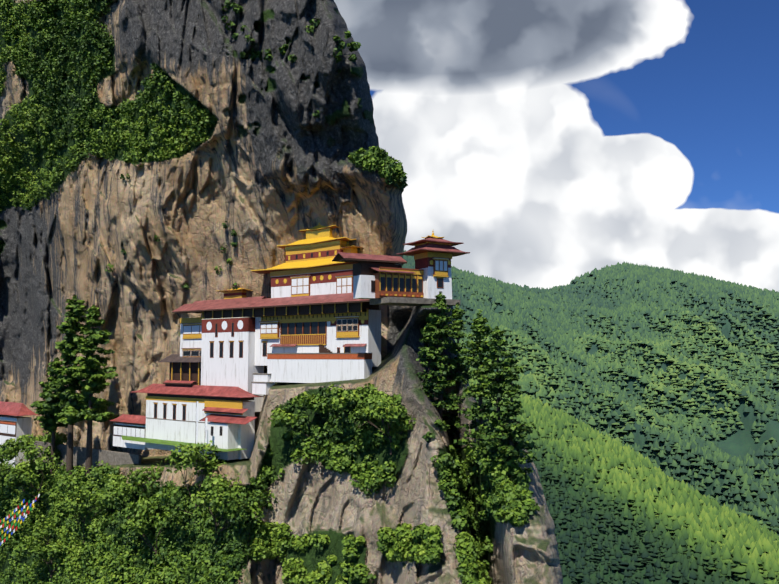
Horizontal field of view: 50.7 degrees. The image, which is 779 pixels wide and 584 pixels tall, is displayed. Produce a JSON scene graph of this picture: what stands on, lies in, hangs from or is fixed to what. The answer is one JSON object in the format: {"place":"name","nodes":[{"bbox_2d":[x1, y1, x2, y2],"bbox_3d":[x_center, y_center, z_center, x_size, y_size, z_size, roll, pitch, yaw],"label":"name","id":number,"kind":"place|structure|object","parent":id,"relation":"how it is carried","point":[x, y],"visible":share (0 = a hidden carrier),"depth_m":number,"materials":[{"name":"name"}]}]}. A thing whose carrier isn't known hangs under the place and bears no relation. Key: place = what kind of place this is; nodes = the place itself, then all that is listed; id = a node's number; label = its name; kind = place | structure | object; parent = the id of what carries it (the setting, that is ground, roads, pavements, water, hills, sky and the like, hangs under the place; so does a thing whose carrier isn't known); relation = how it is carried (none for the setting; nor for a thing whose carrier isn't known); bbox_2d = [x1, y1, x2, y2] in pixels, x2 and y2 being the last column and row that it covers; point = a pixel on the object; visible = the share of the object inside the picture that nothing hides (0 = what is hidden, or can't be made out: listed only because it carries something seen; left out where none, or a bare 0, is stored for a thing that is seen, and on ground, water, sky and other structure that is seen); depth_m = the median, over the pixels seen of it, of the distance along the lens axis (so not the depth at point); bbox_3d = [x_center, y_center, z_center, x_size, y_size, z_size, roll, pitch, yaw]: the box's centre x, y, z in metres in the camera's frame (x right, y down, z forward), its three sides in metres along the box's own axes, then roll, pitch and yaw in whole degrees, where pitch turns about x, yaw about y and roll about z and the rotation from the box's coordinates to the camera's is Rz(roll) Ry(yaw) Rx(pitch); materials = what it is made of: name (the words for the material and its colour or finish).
{"place":"outdoors","nodes":[
{"label":"outdoors","id":0,"kind":"place"},
{"bbox_2d":[0,0,562,583],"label":"cliff","id":1,"kind":"structure","parent":0,"point":[266,168],"depth_m":177.35,"materials":[{"name":"brown stone"}]},
{"bbox_2d":[0,500,31,540],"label":"prayer flags","id":2,"kind":"object","parent":1,"relation":"on","point":[30,508],"visible":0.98,"depth_m":202.46,"materials":[{"name":"green fabric"}]},
{"bbox_2d":[1,501,33,537],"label":"prayer flags","id":3,"kind":"object","parent":1,"relation":"on","point":[15,520],"visible":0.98,"depth_m":202.66,"materials":[{"name":"yellow fabric"}]},
{"bbox_2d":[0,499,35,545],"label":"prayer flags","id":4,"kind":"object","parent":1,"relation":"on","point":[17,519],"visible":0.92,"depth_m":202.18,"materials":[{"name":"blue fabric"}]},
{"bbox_2d":[0,497,36,541],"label":"prayer flags","id":5,"kind":"object","parent":1,"relation":"on","point":[15,516],"visible":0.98,"depth_m":202.91,"materials":[{"name":"red fabric"}]},
{"bbox_2d":[0,493,39,542],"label":"prayer flags","id":6,"kind":"object","parent":1,"relation":"on","point":[19,517],"visible":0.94,"depth_m":201.49,"materials":[{"name":"white fabric"}]},
{"bbox_2d":[0,223,469,467],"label":"monastery","id":7,"kind":"structure","parent":1,"relation":"on","point":[315,317],"depth_m":166.77,"materials":[{"name":"white paint"}]},
{"bbox_2d":[0,300,530,581],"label":"bark","id":8,"kind":"object","parent":1,"relation":"on","point":[69,460],"visible":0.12,"depth_m":169.29,"materials":[{"name":"brown plant"}]},
{"bbox_2d":[0,0,539,583],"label":"foliage","id":9,"kind":"object","parent":1,"relation":"on","point":[512,502],"visible":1,"depth_m":159.61,"materials":[{"name":"green plant"}]},
{"bbox_2d":[334,0,778,291],"label":"sky","id":10,"kind":"structure","parent":0,"point":[556,141],"materials":[{"name":"white"}]},
{"bbox_2d":[402,250,778,536],"bbox_3d":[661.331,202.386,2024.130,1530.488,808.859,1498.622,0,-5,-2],"label":"forest","id":11,"kind":"object","parent":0,"point":[561,326],"visible":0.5,"depth_m":2152.62,"materials":[{"name":"green plant"}]},
{"bbox_2d":[535,457,767,583],"bbox_3d":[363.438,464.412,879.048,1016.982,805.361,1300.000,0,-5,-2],"label":"trees","id":12,"kind":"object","parent":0,"point":[664,579],"depth_m":738.39,"materials":[{"name":"green plant"}]},
{"bbox_2d":[463,367,778,583],"bbox_3d":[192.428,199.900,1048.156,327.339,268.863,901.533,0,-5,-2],"label":"spur forest","id":13,"kind":"object","parent":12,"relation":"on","point":[724,542],"visible":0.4,"depth_m":755.71,"materials":[{"name":"green plant"}]}
]}

